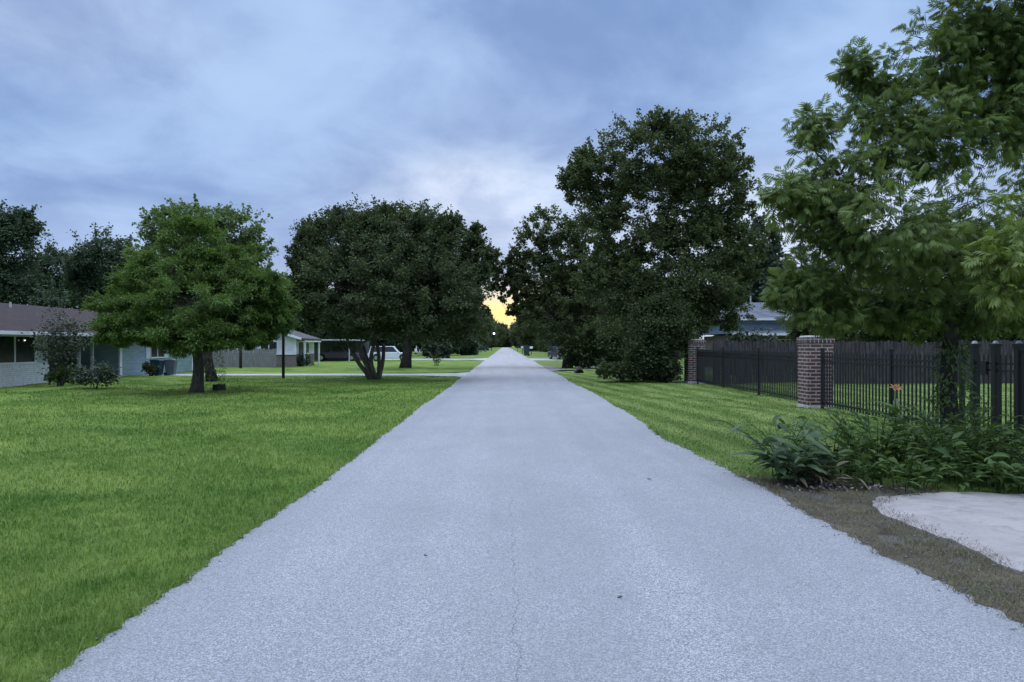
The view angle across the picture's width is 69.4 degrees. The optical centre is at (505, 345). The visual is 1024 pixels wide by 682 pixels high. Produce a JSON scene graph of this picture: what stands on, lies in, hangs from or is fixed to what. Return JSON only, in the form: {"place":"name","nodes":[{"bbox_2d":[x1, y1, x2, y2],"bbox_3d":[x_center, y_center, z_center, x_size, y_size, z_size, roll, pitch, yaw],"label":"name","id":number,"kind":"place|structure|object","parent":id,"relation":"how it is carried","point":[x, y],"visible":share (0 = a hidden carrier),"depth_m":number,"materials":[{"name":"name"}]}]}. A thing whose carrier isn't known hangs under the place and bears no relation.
{"place":"outdoors","nodes":[
{"label":"outdoors","id":0,"kind":"place"},
{"bbox_2d":[136,372,468,376],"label":"driveway","id":1,"kind":"structure","parent":0,"point":[444,374],"depth_m":40.22,"materials":[{"name":"concrete"}]},
{"bbox_2d":[149,359,164,375],"bbox_3d":[-18.261,1.170,38.751,0.646,0.867,0.528,0,0,5],"label":"wheelie bin","id":2,"kind":"object","parent":1,"relation":"on","point":[158,362],"visible":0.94,"depth_m":38.54,"materials":[{"name":"blue plastic"}]},
{"bbox_2d":[164,359,177,374],"bbox_3d":[-17.761,1.170,39.199,0.646,0.867,0.528,0,0,-5],"label":"wheelie bin","id":3,"kind":"object","parent":1,"relation":"on","point":[170,366],"visible":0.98,"depth_m":38.99,"materials":[{"name":"grey plastic"}]},
{"bbox_2d":[385,358,487,359],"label":"driveway","id":4,"kind":"structure","parent":0,"point":[440,358],"depth_m":88.85,"materials":[{"name":"concrete"}]},
{"bbox_2d":[0,346,1023,681],"bbox_3d":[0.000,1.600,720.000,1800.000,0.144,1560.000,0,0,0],"label":"lawn","id":5,"kind":"structure","parent":0,"point":[390,366],"depth_m":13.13,"materials":[{"name":"green plant"}]},
{"bbox_2d":[0,199,59,304],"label":"background tree","id":6,"kind":"object","parent":5,"relation":"on","point":[21,228],"visible":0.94,"depth_m":51.52,"materials":[{"name":"green plant"}]},
{"bbox_2d":[28,279,72,307],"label":"background tree","id":7,"kind":"object","parent":5,"relation":"on","point":[46,299],"visible":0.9,"depth_m":49.66,"materials":[{"name":"green plant"}]},
{"bbox_2d":[15,236,89,309],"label":"background tree","id":8,"kind":"object","parent":5,"relation":"on","point":[53,255],"visible":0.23,"depth_m":61.00,"materials":[{"name":"green plant"}]},
{"bbox_2d":[37,362,78,384],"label":"shrub","id":9,"kind":"object","parent":5,"relation":"on","point":[49,377],"visible":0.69,"depth_m":28.84,"materials":[{"name":"green plant"}]},
{"bbox_2d":[21,299,98,386],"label":"thin dark tree","id":10,"kind":"object","parent":5,"relation":"on","point":[64,341],"visible":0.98,"depth_m":28.49,"materials":[{"name":"green plant"}]},
{"bbox_2d":[69,357,121,388],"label":"round shrub","id":11,"kind":"object","parent":5,"relation":"on","point":[101,373],"visible":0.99,"depth_m":26.82,"materials":[{"name":"green plant"}]},
{"bbox_2d":[0,302,192,386],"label":"ranch house","id":12,"kind":"structure","parent":5,"relation":"on","point":[20,365],"depth_m":33.86,"materials":[{"name":"paint"}]},
{"bbox_2d":[0,334,36,364],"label":"window","id":13,"kind":"structure","parent":12,"relation":"in","point":[12,348],"depth_m":29.57,"materials":[{"name":"glass"}]},
{"bbox_2d":[48,338,52,371],"bbox_3d":[-21.663,0.575,34.875,0.067,1.850,0.950,0,0,0],"label":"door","id":14,"kind":"structure","parent":12,"relation":"in","point":[51,367],"depth_m":35.16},
{"bbox_2d":[150,345,165,357],"bbox_3d":[-19.459,0.250,41.400,0.079,0.940,1.740,0,0,0],"label":"window","id":15,"kind":"structure","parent":12,"relation":"in","point":[153,354],"depth_m":41.28,"materials":[{"name":"white glass"}]},
{"bbox_2d":[58,222,137,311],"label":"background tree","id":16,"kind":"object","parent":5,"relation":"on","point":[85,269],"visible":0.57,"depth_m":56.61,"materials":[{"name":"green plant"}]},
{"bbox_2d":[141,361,160,375],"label":"shrub","id":17,"kind":"object","parent":5,"relation":"on","point":[147,367],"visible":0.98,"depth_m":38.31,"materials":[{"name":"green plant"}]},
{"bbox_2d":[79,203,304,392],"bbox_3d":[-10.681,-1.564,25.320,6.238,6.676,6.667,0,0,-44],"label":"feathery tree","id":18,"kind":"object","parent":5,"relation":"on","point":[192,286],"visible":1,"depth_m":24.63,"materials":[{"name":"green plant"}]},
{"bbox_2d":[120,193,285,381],"bbox_3d":[-13.417,-2.475,33.929,7.347,8.510,5.274,0,0,0],"label":"tall tree","id":19,"kind":"object","parent":5,"relation":"on","point":[226,216],"visible":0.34,"depth_m":32.66,"materials":[{"name":"green plant"}]},
{"bbox_2d":[212,383,225,390],"bbox_3d":[-10.160,1.506,26.305,0.479,0.280,0.437,0,0,0],"label":"tree stump","id":20,"kind":"object","parent":5,"relation":"on","point":[218,387],"visible":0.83,"depth_m":26.14,"materials":[{"name":"brown wood"}]},
{"bbox_2d":[239,348,241,367],"bbox_3d":[-17.898,0.688,50.000,0.200,2.100,0.190,0,0,0],"label":"wooden post","id":21,"kind":"object","parent":5,"relation":"on","point":[240,358],"visible":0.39,"depth_m":49.92,"materials":[{"name":"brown wood"}]},
{"bbox_2d":[212,348,275,367],"bbox_3d":[-20.557,0.950,53.125,7.984,1.500,0.171,0,0,-8],"label":"grey board fence","id":22,"kind":"object","parent":5,"relation":"on","point":[257,357],"visible":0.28,"depth_m":53.34,"materials":[{"name":"grey wood"}]},
{"bbox_2d":[221,330,320,366],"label":"gabled house","id":23,"kind":"structure","parent":5,"relation":"on","point":[297,343],"depth_m":55.05,"materials":[{"name":"white paint"}]},
{"bbox_2d":[260,341,277,352],"bbox_3d":[-17.600,0.115,55.010,1.340,0.870,0.079,0,0,0],"label":"window","id":24,"kind":"structure","parent":23,"relation":"in","point":[272,346],"depth_m":55.04,"materials":[{"name":"black glass"}]},
{"bbox_2d":[299,343,303,365],"bbox_3d":[-15.573,0.700,56.500,0.047,1.800,1.000,0,0,0],"label":"door","id":25,"kind":"structure","parent":23,"relation":"in","point":[301,345],"depth_m":56.43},
{"bbox_2d":[306,342,309,353],"bbox_3d":[-15.559,0.225,58.050,0.079,0.890,1.240,0,0,0],"label":"window","id":26,"kind":"structure","parent":23,"relation":"in","point":[307,343],"depth_m":58.30,"materials":[{"name":"glass"}]},
{"bbox_2d":[282,335,284,377],"bbox_3d":[-10.928,0.275,36.400,0.150,3.100,0.143,0,0,0],"label":"wooden post","id":27,"kind":"object","parent":5,"relation":"on","point":[283,356],"visible":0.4,"depth_m":36.34,"materials":[{"name":"brown wood"}]},
{"bbox_2d":[289,313,314,334],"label":"street tree","id":28,"kind":"object","parent":5,"relation":"on","point":[298,329],"visible":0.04,"depth_m":88.01,"materials":[{"name":"green plant"}]},
{"bbox_2d":[297,353,312,365],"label":"house shrub","id":29,"kind":"object","parent":5,"relation":"on","point":[302,361],"visible":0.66,"depth_m":55.67,"materials":[{"name":"green plant"}]},
{"bbox_2d":[292,285,342,335],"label":"street tree","id":30,"kind":"object","parent":5,"relation":"on","point":[324,293],"visible":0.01,"depth_m":99.32,"materials":[{"name":"green plant"}]},
{"bbox_2d":[314,346,360,360],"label":"parked car","id":31,"kind":"object","parent":5,"relation":"on","point":[338,352],"visible":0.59,"depth_m":75.32,"materials":[{"name":"paint"}]},
{"bbox_2d":[314,339,368,360],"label":"carport","id":32,"kind":"object","parent":5,"relation":"on","point":[326,345],"visible":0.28,"depth_m":80.20,"materials":[{"name":"grey paint"}]},
{"bbox_2d":[311,327,378,347],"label":"street tree","id":33,"kind":"object","parent":5,"relation":"on","point":[322,335],"visible":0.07,"depth_m":90.46,"materials":[{"name":"green plant"}]},
{"bbox_2d":[367,346,401,360],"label":"parked car","id":34,"kind":"object","parent":5,"relation":"on","point":[392,352],"visible":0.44,"depth_m":75.15,"materials":[{"name":"white paint"}]},
{"bbox_2d":[282,192,496,379],"bbox_3d":[-5.322,-2.542,34.311,9.995,8.621,10.324,0,0,0],"label":"multi stem tree","id":35,"kind":"object","parent":5,"relation":"on","point":[405,285],"visible":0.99,"depth_m":32.47,"materials":[{"name":"green plant"}]},
{"bbox_2d":[369,329,414,354],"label":"street tree","id":36,"kind":"object","parent":5,"relation":"on","point":[392,342],"visible":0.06,"depth_m":107.73,"materials":[{"name":"green plant"}]},
{"bbox_2d":[355,236,502,367],"bbox_3d":[-6.399,-3.654,51.085,12.827,10.780,7.269,0,0,0],"label":"verge tree","id":37,"kind":"object","parent":5,"relation":"on","point":[492,255],"visible":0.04,"depth_m":50.70,"materials":[{"name":"green plant"}]},
{"bbox_2d":[429,351,444,365],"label":"young sapling","id":38,"kind":"object","parent":5,"relation":"on","point":[436,360],"visible":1,"depth_m":57.88,"materials":[{"name":"green plant"}]},
{"bbox_2d":[420,337,453,357],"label":"lawn shrub","id":39,"kind":"object","parent":5,"relation":"on","point":[432,348],"visible":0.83,"depth_m":91.23,"materials":[{"name":"green plant"}]},
{"bbox_2d":[412,332,470,352],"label":"street tree","id":40,"kind":"object","parent":5,"relation":"on","point":[457,345],"visible":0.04,"depth_m":116.10,"materials":[{"name":"green plant"}]},
{"bbox_2d":[454,337,481,354],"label":"verge shrub","id":41,"kind":"object","parent":5,"relation":"on","point":[472,347],"visible":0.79,"depth_m":119.23,"materials":[{"name":"green plant"}]},
{"bbox_2d":[455,319,485,352],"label":"street tree","id":42,"kind":"object","parent":5,"relation":"on","point":[478,336],"visible":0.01,"depth_m":160.35,"materials":[{"name":"green plant"}]},
{"bbox_2d":[476,313,496,345],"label":"street tree","id":43,"kind":"object","parent":5,"relation":"on","point":[491,326],"visible":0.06,"depth_m":217.83,"materials":[{"name":"green plant"}]},
{"bbox_2d":[483,332,489,347],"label":"street tree","id":44,"kind":"object","parent":5,"relation":"on","point":[486,341],"depth_m":262.02,"materials":[{"name":"green plant"}]},
{"bbox_2d":[487,318,498,347],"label":"street tree","id":45,"kind":"object","parent":5,"relation":"on","point":[494,342],"visible":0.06,"depth_m":428.97,"materials":[{"name":"green plant"}]},
{"bbox_2d":[488,324,497,338],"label":"street tree","id":46,"kind":"object","parent":5,"relation":"on","point":[495,334],"visible":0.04,"depth_m":387.54,"materials":[{"name":"green plant"}]},
{"bbox_2d":[494,326,507,346],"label":"street tree","id":47,"kind":"object","parent":5,"relation":"on","point":[501,331],"visible":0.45,"depth_m":542.26,"materials":[{"name":"green plant"}]},
{"bbox_2d":[495,321,508,334],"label":"street tree","id":48,"kind":"object","parent":5,"relation":"on","point":[502,324],"visible":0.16,"depth_m":573.92,"materials":[{"name":"green plant"}]},
{"bbox_2d":[500,328,511,346],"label":"street tree","id":49,"kind":"object","parent":5,"relation":"on","point":[507,343],"visible":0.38,"depth_m":555.20,"materials":[{"name":"green plant"}]},
{"bbox_2d":[508,321,520,347],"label":"street tree","id":50,"kind":"object","parent":5,"relation":"on","point":[514,342],"visible":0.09,"depth_m":426.87,"materials":[{"name":"green plant"}]},
{"bbox_2d":[510,307,540,350],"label":"street tree","id":51,"kind":"object","parent":5,"relation":"on","point":[526,339],"visible":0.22,"depth_m":193.80,"materials":[{"name":"green plant"}]},
{"bbox_2d":[523,346,530,355],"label":"wheelie bin","id":52,"kind":"object","parent":5,"relation":"on","point":[526,349],"visible":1,"depth_m":111.58,"materials":[{"name":"green plastic"}]},
{"bbox_2d":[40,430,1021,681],"bbox_3d":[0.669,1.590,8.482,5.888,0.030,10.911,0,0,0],"label":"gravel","id":53,"kind":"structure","parent":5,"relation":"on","point":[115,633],"depth_m":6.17,"materials":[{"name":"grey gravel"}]},
{"bbox_2d":[523,295,550,351],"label":"street tree","id":54,"kind":"object","parent":5,"relation":"on","point":[529,321],"visible":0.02,"depth_m":140.41,"materials":[{"name":"green plant"}]},
{"bbox_2d":[534,335,548,351],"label":"street tree","id":55,"kind":"object","parent":5,"relation":"on","point":[539,349],"visible":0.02,"depth_m":173.26,"materials":[{"name":"green plant"}]},
{"bbox_2d":[485,203,616,367],"bbox_3d":[3.280,-4.146,51.837,9.803,11.846,5.206,0,0,0],"label":"open crown tree","id":56,"kind":"object","parent":5,"relation":"on","point":[516,277],"visible":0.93,"depth_m":51.38,"materials":[{"name":"green plant"}]},
{"bbox_2d":[540,306,561,350],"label":"street tree","id":57,"kind":"object","parent":5,"relation":"on","point":[544,327],"visible":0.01,"depth_m":111.60,"materials":[{"name":"green plant"}]},
{"bbox_2d":[542,270,582,349],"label":"street tree","id":58,"kind":"object","parent":5,"relation":"on","point":[553,343],"visible":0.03,"depth_m":87.40,"materials":[{"name":"green plant"}]},
{"bbox_2d":[574,368,583,372],"bbox_3d":[4.300,1.580,43.200,0.440,0.440,1.400,0,0,0],"label":"culvert pipe","id":59,"kind":"object","parent":5,"relation":"on","point":[577,370],"visible":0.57,"depth_m":42.75,"materials":[{"name":"grey concrete"}]},
{"bbox_2d":[555,319,631,367],"bbox_3d":[6.226,-0.230,51.138,5.616,3.856,4.540,0,0,0],"label":"bush","id":60,"kind":"object","parent":5,"relation":"on","point":[583,347],"visible":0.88,"depth_m":50.00,"materials":[{"name":"green plant"}]},
{"bbox_2d":[578,255,650,364],"bbox_3d":[9.657,-3.130,62.163,7.738,9.837,11.623,0,0,-4],"label":"street tree","id":61,"kind":"object","parent":5,"relation":"on","point":[621,304],"visible":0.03,"depth_m":58.58,"materials":[{"name":"green plant"}]},
{"bbox_2d":[594,354,641,381],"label":"ditch shrub","id":62,"kind":"object","parent":5,"relation":"on","point":[614,369],"visible":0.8,"depth_m":31.65,"materials":[{"name":"green plant"}]},
{"bbox_2d":[614,280,703,382],"bbox_3d":[6.536,-0.518,31.534,3.771,4.533,3.601,0,0,0],"label":"evergreen bush tree","id":63,"kind":"object","parent":5,"relation":"on","point":[656,359],"visible":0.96,"depth_m":30.98,"materials":[{"name":"green plant"}]},
{"bbox_2d":[555,104,771,380],"bbox_3d":[7.102,-4.458,33.456,9.701,12.471,6.201,0,0,0],"label":"shade tree","id":64,"kind":"object","parent":5,"relation":"on","point":[707,225],"visible":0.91,"depth_m":32.80,"materials":[{"name":"green plant"}]},
{"bbox_2d":[666,273,702,357],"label":"street tree","id":65,"kind":"object","parent":5,"relation":"on","point":[695,334],"depth_m":91.18,"materials":[{"name":"green plant"}]},
{"bbox_2d":[683,339,705,383],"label":"brick pillar","id":66,"kind":"structure","parent":5,"relation":"on","point":[690,369],"depth_m":31.24,"materials":[{"name":"brown brick"}]},
{"bbox_2d":[703,242,740,335],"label":"street tree","id":67,"kind":"object","parent":5,"relation":"on","point":[720,278],"depth_m":76.24,"materials":[{"name":"green plant"}]},
{"bbox_2d":[725,326,755,342],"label":"bush","id":68,"kind":"object","parent":5,"relation":"on","point":[738,337],"visible":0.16,"depth_m":34.90,"materials":[{"name":"green plant"}]},
{"bbox_2d":[696,347,797,400],"bbox_3d":[8.100,0.865,25.470,0.090,1.590,11.460,0,0,0],"label":"iron fence","id":69,"kind":"object","parent":5,"relation":"on","point":[706,366],"visible":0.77,"depth_m":24.52,"materials":[{"name":"black metal"}]},
{"bbox_2d":[718,207,798,302],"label":"slim conifer","id":70,"kind":"object","parent":5,"relation":"on","point":[771,261],"visible":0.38,"depth_m":56.88,"materials":[{"name":"green plant"}]},
{"bbox_2d":[750,327,781,342],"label":"bush","id":71,"kind":"object","parent":5,"relation":"on","point":[757,337],"visible":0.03,"depth_m":34.87,"materials":[{"name":"green plant"}]},
{"bbox_2d":[706,413,847,480],"bbox_3d":[3.178,1.184,8.772,1.497,0.834,1.704,0,0,35],"label":"lance leaf plant","id":72,"kind":"object","parent":5,"relation":"on","point":[808,433],"visible":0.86,"depth_m":8.53,"materials":[{"name":"green plant"}]},
{"bbox_2d":[699,296,872,351],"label":"blue grey house","id":73,"kind":"structure","parent":5,"relation":"on","point":[766,319],"depth_m":49.30,"materials":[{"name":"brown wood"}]},
{"bbox_2d":[776,339,795,351],"bbox_3d":[18.700,0.175,49.359,1.540,1.190,0.079,0,0,0],"label":"window","id":74,"kind":"structure","parent":73,"relation":"in","point":[783,340],"depth_m":49.40,"materials":[{"name":"black glass"}]},
{"bbox_2d":[751,442,856,485],"bbox_3d":[3.415,1.369,8.464,1.249,0.465,1.271,0,0,0],"label":"broad leaf plant","id":75,"kind":"object","parent":5,"relation":"on","point":[820,458],"visible":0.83,"depth_m":8.37,"materials":[{"name":"green plant"}]},
{"bbox_2d":[796,336,834,408],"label":"brick pillar","id":76,"kind":"structure","parent":5,"relation":"on","point":[809,373],"depth_m":19.02,"materials":[{"name":"brown brick"}]},
{"bbox_2d":[790,259,862,292],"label":"street tree","id":77,"kind":"object","parent":5,"relation":"on","point":[813,268],"depth_m":75.02,"materials":[{"name":"green plant"}]},
{"bbox_2d":[785,272,896,342],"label":"garden tree","id":78,"kind":"object","parent":5,"relation":"on","point":[795,333],"visible":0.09,"depth_m":37.55,"materials":[{"name":"green plant"}]},
{"bbox_2d":[779,418,905,479],"bbox_3d":[3.995,1.254,8.935,1.221,0.693,1.298,0,0,-24],"label":"leafy weed","id":79,"kind":"object","parent":5,"relation":"on","point":[841,443],"visible":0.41,"depth_m":8.78,"materials":[{"name":"green plant"}]},
{"bbox_2d":[745,475,945,491],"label":"dead leaves","id":80,"kind":"object","parent":5,"relation":"on","point":[875,486],"visible":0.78,"depth_m":8.20,"materials":[{"name":"brown plant"}]},
{"bbox_2d":[713,340,1023,383],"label":"board fence","id":81,"kind":"object","parent":5,"relation":"on","point":[902,347],"visible":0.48,"depth_m":31.13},
{"bbox_2d":[755,0,1023,449],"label":"compound leaf tree","id":82,"kind":"object","parent":5,"relation":"on","point":[981,45],"visible":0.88,"depth_m":10.50,"materials":[{"name":"green plant"}]},
{"bbox_2d":[810,405,974,478],"bbox_3d":[4.654,1.172,9.320,1.793,0.859,1.749,0,0,0],"label":"wide weed","id":83,"kind":"object","parent":5,"relation":"on","point":[889,445],"visible":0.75,"depth_m":9.14,"materials":[{"name":"green plant"}]},
{"bbox_2d":[820,348,965,426],"bbox_3d":[8.100,0.865,16.000,0.090,1.590,5.900,0,0,0],"label":"iron fence","id":84,"kind":"object","parent":5,"relation":"on","point":[891,364],"visible":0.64,"depth_m":16.01,"materials":[{"name":"black metal"}]},
{"bbox_2d":[868,384,923,432],"bbox_3d":[7.018,1.148,13.284,0.866,0.905,0.849,0,0,-14],"label":"orange lily","id":85,"kind":"object","parent":5,"relation":"on","point":[895,404],"visible":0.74,"depth_m":13.30,"materials":[{"name":"green plant"}]},
{"bbox_2d":[822,442,990,494],"bbox_3d":[4.499,1.375,8.379,1.684,0.455,1.656,0,0,-28],"label":"creeping weed","id":86,"kind":"object","parent":5,"relation":"on","point":[910,475],"visible":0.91,"depth_m":8.22,"materials":[{"name":"green plant"}]},
{"bbox_2d":[838,203,1023,342],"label":"garden tree","id":87,"kind":"object","parent":5,"relation":"on","point":[883,338],"visible":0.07,"depth_m":39.03,"materials":[{"name":"green plant"}]},
{"bbox_2d":[913,432,966,481],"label":"pale leaf plant","id":88,"kind":"object","parent":5,"relation":"on","point":[938,455],"visible":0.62,"depth_m":8.67,"materials":[{"name":"green plant"}]},
{"bbox_2d":[883,409,1014,482],"bbox_3d":[5.434,1.178,8.918,1.589,0.847,1.384,0,0,0],"label":"upright weed","id":89,"kind":"object","parent":5,"relation":"on","point":[973,439],"visible":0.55,"depth_m":8.75,"materials":[{"name":"green plant"}]},
{"bbox_2d":[882,393,1023,469],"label":"tangled weed","id":90,"kind":"object","parent":5,"relation":"on","point":[976,422],"visible":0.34,"depth_m":9.79,"materials":[{"name":"green plant"}]},
{"bbox_2d":[968,341,980,424],"bbox_3d":[8.100,0.793,12.750,0.135,1.734,0.135,0,0,0],"label":"gate post","id":91,"kind":"object","parent":5,"relation":"on","point":[974,349],"visible":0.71,"depth_m":12.70,"materials":[{"name":"black metal"}]},
{"bbox_2d":[976,355,1013,437],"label":"iron gate","id":92,"kind":"structure","parent":91,"relation":"attached to","point":[983,369],"depth_m":12.07,"materials":[{"name":"black metal"}]},
{"bbox_2d":[933,439,1023,493],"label":"corner weed","id":93,"kind":"object","parent":5,"relation":"on","point":[1008,478],"visible":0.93,"depth_m":8.07,"materials":[{"name":"green plant"}]},
{"bbox_2d":[958,190,1023,323],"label":"sapling","id":94,"kind":"object","parent":5,"relation":"on","point":[1000,267],"visible":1,"depth_m":8.26,"materials":[{"name":"green plant"}]},
{"bbox_2d":[962,206,1023,340],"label":"garden tree","id":95,"kind":"object","parent":5,"relation":"on","point":[1014,337],"visible":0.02,"depth_m":41.11,"materials":[{"name":"green plant"}]},
{"bbox_2d":[963,420,1023,464],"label":"edge weed","id":96,"kind":"object","parent":5,"relation":"on","point":[1019,435],"visible":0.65,"depth_m":8.68,"materials":[{"name":"green plant"}]},
{"bbox_2d":[989,341,1002,436],"bbox_3d":[8.100,0.793,12.200,0.135,1.734,0.135,0,0,0],"label":"gate post","id":97,"kind":"object","parent":5,"relation":"on","point":[995,367],"visible":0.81,"depth_m":12.15,"materials":[{"name":"black metal"}]},
{"bbox_2d":[1012,341,1023,443],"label":"gate post","id":98,"kind":"object","parent":5,"relation":"on","point":[1017,381],"visible":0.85,"depth_m":11.60,"materials":[{"name":"black metal"}]},
{"bbox_2d":[1021,350,1023,436],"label":"iron fence","id":99,"kind":"object","parent":5,"relation":"on","point":[1022,351],"visible":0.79,"depth_m":11.51,"materials":[{"name":"black metal"}]},
{"bbox_2d":[0,0,1023,338],"label":"sky","id":100,"kind":"structure","parent":0,"point":[110,110],"materials":[{"name":"blue"}]},
{"bbox_2d":[47,347,1023,681],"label":"road","id":101,"kind":"structure","parent":0,"point":[505,515],"depth_m":4.86,"materials":[{"name":"grey asphalt"}]},
{"bbox_2d":[529,358,562,359],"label":"driveway","id":102,"kind":"structure","parent":0,"point":[544,359],"depth_m":82.61,"materials":[{"name":"concrete"}]},
{"bbox_2d":[548,347,560,359],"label":"parked car","id":103,"kind":"object","parent":102,"relation":"on","point":[552,352],"visible":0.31,"depth_m":83.85,"materials":[{"name":"grey paint"}]},
{"bbox_2d":[543,366,683,370],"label":"driveway","id":104,"kind":"structure","parent":0,"point":[550,368],"depth_m":50.61,"materials":[{"name":"grey concrete"}]},
{"bbox_2d":[734,473,1023,627],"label":"dirt strip","id":105,"kind":"object","parent":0,"point":[998,575],"visible":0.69,"depth_m":6.04,"materials":[{"name":"brown soil"}]},
{"bbox_2d":[780,461,868,489],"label":"withered plant","id":106,"kind":"object","parent":105,"relation":"on","point":[828,478],"visible":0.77,"depth_m":8.21,"materials":[{"name":"green plant"}]},
{"bbox_2d":[872,492,1023,574],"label":"driveway slab","id":107,"kind":"structure","parent":0,"point":[994,522],"depth_m":6.76,"materials":[{"name":"concrete"}]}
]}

